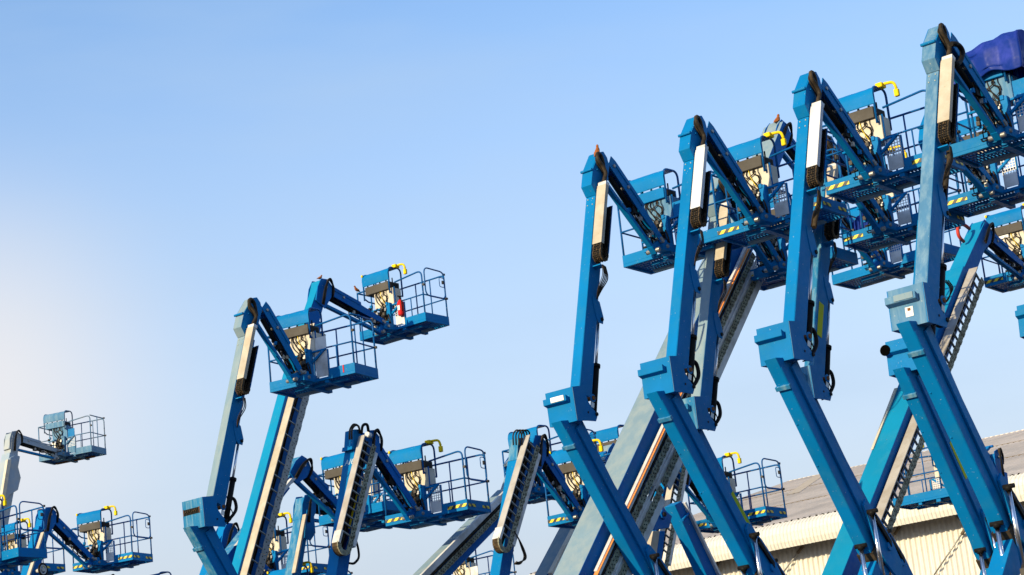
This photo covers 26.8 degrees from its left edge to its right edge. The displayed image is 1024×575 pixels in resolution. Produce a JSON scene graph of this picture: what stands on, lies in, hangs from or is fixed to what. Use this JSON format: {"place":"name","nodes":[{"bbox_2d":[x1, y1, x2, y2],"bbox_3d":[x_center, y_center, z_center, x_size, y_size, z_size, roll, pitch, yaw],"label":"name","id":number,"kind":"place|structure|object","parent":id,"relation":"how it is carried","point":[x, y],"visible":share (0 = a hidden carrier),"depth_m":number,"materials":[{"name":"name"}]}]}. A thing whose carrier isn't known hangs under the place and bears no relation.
{"place":"outdoors","nodes":[
{"label":"outdoors","id":0,"kind":"place"},
{"bbox_2d":[0,0,1023,574],"label":"sky","id":1,"kind":"structure","parent":0,"point":[167,166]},
{"bbox_2d":[529,429,1023,574],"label":"warehouse","id":2,"kind":"structure","parent":0,"point":[800,539],"depth_m":81.71,"materials":[{"name":"metal"}]},
{"label":"ground","id":3,"kind":"structure","parent":0,"visible":0},
{"bbox_2d":[0,494,46,569],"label":"boom lift","id":4,"kind":"object","parent":3,"relation":"on","point":[13,558],"visible":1,"depth_m":44.59,"materials":[{"name":"blue paint"}]},
{"bbox_2d":[0,518,65,574],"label":"boom lift","id":5,"kind":"object","parent":3,"relation":"on","point":[54,568],"visible":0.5,"depth_m":53.08,"materials":[{"name":"blue paint"}]},
{"bbox_2d":[0,410,106,536],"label":"boom lift","id":6,"kind":"object","parent":3,"relation":"on","point":[58,452],"visible":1,"depth_m":62.11,"materials":[{"name":"paint"}]},
{"bbox_2d":[21,505,152,574],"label":"boom lift","id":7,"kind":"object","parent":3,"relation":"on","point":[99,533],"visible":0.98,"depth_m":50.87,"materials":[{"name":"blue paint"}]},
{"bbox_2d":[111,571,171,574],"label":"boom lift","id":8,"kind":"object","parent":3,"relation":"on","point":[162,572],"visible":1,"depth_m":51.41,"materials":[{"name":"blue paint"}]},
{"bbox_2d":[199,512,329,574],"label":"boom lift","id":9,"kind":"object","parent":3,"relation":"on","point":[227,533],"visible":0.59,"depth_m":46.86,"materials":[{"name":"blue paint"}]},
{"bbox_2d":[182,297,378,574],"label":"boom lift","id":10,"kind":"object","parent":3,"relation":"on","point":[302,349],"visible":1,"depth_m":36.88,"materials":[{"name":"blue paint"}]},
{"bbox_2d":[205,452,406,574],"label":"boom lift","id":11,"kind":"object","parent":3,"relation":"on","point":[301,469],"visible":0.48,"depth_m":42.41,"materials":[{"name":"blue paint"}]},
{"bbox_2d":[267,561,352,574],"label":"boom lift","id":12,"kind":"object","parent":3,"relation":"on","point":[277,572],"visible":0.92,"depth_m":43.55,"materials":[{"name":"blue paint"}]},
{"bbox_2d":[232,263,449,574],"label":"boom lift","id":13,"kind":"object","parent":3,"relation":"on","point":[265,501],"visible":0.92,"depth_m":41.35,"materials":[{"name":"blue paint"}]},
{"bbox_2d":[285,462,410,574],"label":"boom lift","id":14,"kind":"object","parent":3,"relation":"on","point":[305,509],"visible":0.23,"depth_m":43.72,"materials":[{"name":"blue paint"}]},
{"bbox_2d":[326,423,490,574],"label":"boom lift","id":15,"kind":"object","parent":3,"relation":"on","point":[360,449],"visible":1,"depth_m":38.27,"materials":[{"name":"blue paint"}]},
{"bbox_2d":[452,550,516,574],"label":"boom lift","id":16,"kind":"object","parent":3,"relation":"on","point":[468,566],"visible":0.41,"depth_m":51.80,"materials":[{"name":"blue paint"}]},
{"bbox_2d":[413,425,596,574],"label":"boom lift","id":17,"kind":"object","parent":3,"relation":"on","point":[459,546],"visible":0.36,"depth_m":40.04,"materials":[{"name":"blue paint"}]},
{"bbox_2d":[490,429,649,574],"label":"boom lift","id":18,"kind":"object","parent":3,"relation":"on","point":[533,457],"visible":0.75,"depth_m":37.46,"materials":[{"name":"blue paint"}]},
{"bbox_2d":[535,424,651,574],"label":"boom lift","id":19,"kind":"object","parent":3,"relation":"on","point":[553,555],"visible":0.14,"depth_m":41.91,"materials":[{"name":"blue paint"}]},
{"bbox_2d":[543,151,742,574],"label":"boom lift","id":20,"kind":"object","parent":3,"relation":"on","point":[651,216],"visible":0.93,"depth_m":31.19,"materials":[{"name":"blue paint"}]},
{"bbox_2d":[594,144,599,156],"bbox_3d":[1.268,-2.049,32.206,0.094,0.220,0.141,-8,-15,7],"label":"bird","id":21,"kind":"object","parent":20,"relation":"on","point":[597,149],"visible":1,"depth_m":32.20},
{"bbox_2d":[647,501,720,574],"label":"boom lift","id":22,"kind":"object","parent":3,"relation":"on","point":[679,516],"visible":0.78,"depth_m":36.90,"materials":[{"name":"blue paint"}]},
{"bbox_2d":[652,452,786,567],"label":"boom lift","id":23,"kind":"object","parent":3,"relation":"on","point":[758,516],"visible":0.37,"depth_m":42.49,"materials":[{"name":"blue paint"}]},
{"bbox_2d":[637,115,847,574],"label":"boom lift","id":24,"kind":"object","parent":3,"relation":"on","point":[750,185],"visible":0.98,"depth_m":29.76,"materials":[{"name":"blue paint"}]},
{"bbox_2d":[553,119,961,574],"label":"boom lift","id":25,"kind":"object","parent":3,"relation":"on","point":[643,458],"visible":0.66,"depth_m":32.12,"materials":[{"name":"blue paint"}]},
{"bbox_2d":[773,114,779,122],"bbox_3d":[4.678,-2.981,37.969,0.114,0.218,0.236,-9,-15,13],"label":"bird","id":26,"kind":"object","parent":25,"relation":"on","point":[777,118],"visible":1,"depth_m":37.94},
{"bbox_2d":[682,178,858,574],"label":"boom lift","id":27,"kind":"object","parent":3,"relation":"on","point":[701,402],"visible":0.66,"depth_m":32.82,"materials":[{"name":"blue paint"}]},
{"bbox_2d":[754,70,964,574],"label":"boom lift","id":28,"kind":"object","parent":3,"relation":"on","point":[864,136],"visible":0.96,"depth_m":28.00,"materials":[{"name":"blue paint"}]},
{"bbox_2d":[800,135,965,574],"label":"boom lift","id":29,"kind":"object","parent":3,"relation":"on","point":[882,229],"visible":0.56,"depth_m":32.67,"materials":[{"name":"blue paint"}]},
{"bbox_2d":[852,214,871,239],"bbox_3d":[5.787,-1.038,35.213,0.341,0.513,0.419,-17,-19,36],"label":"tarpaulin","id":30,"kind":"object","parent":29,"relation":"on","point":[856,224],"visible":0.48,"depth_m":35.09,"materials":[{"name":"blue plastic"}]},
{"bbox_2d":[822,203,1023,574],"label":"boom lift","id":31,"kind":"object","parent":3,"relation":"on","point":[897,434],"visible":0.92,"depth_m":36.07,"materials":[{"name":"blue paint"}]},
{"bbox_2d":[893,445,1008,509],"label":"boom lift","id":32,"kind":"object","parent":3,"relation":"on","point":[931,498],"visible":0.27,"depth_m":44.76,"materials":[{"name":"blue paint"}]},
{"bbox_2d":[880,114,1023,574],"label":"boom lift","id":33,"kind":"object","parent":3,"relation":"on","point":[984,181],"visible":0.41,"depth_m":29.82,"materials":[{"name":"blue paint"}]},
{"bbox_2d":[884,23,1023,574],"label":"boom lift","id":34,"kind":"object","parent":3,"relation":"on","point":[991,98],"visible":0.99,"depth_m":25.82,"materials":[{"name":"blue paint"}]},
{"bbox_2d":[954,29,1023,92],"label":"tarpaulin","id":35,"kind":"object","parent":34,"relation":"on","point":[1003,51],"visible":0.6,"depth_m":28.76,"materials":[{"name":"blue plastic"}]},
{"bbox_2d":[1015,304,1023,338],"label":"boom lift","id":36,"kind":"object","parent":3,"relation":"on","point":[1019,314],"visible":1,"depth_m":31.41,"materials":[{"name":"blue paint"}]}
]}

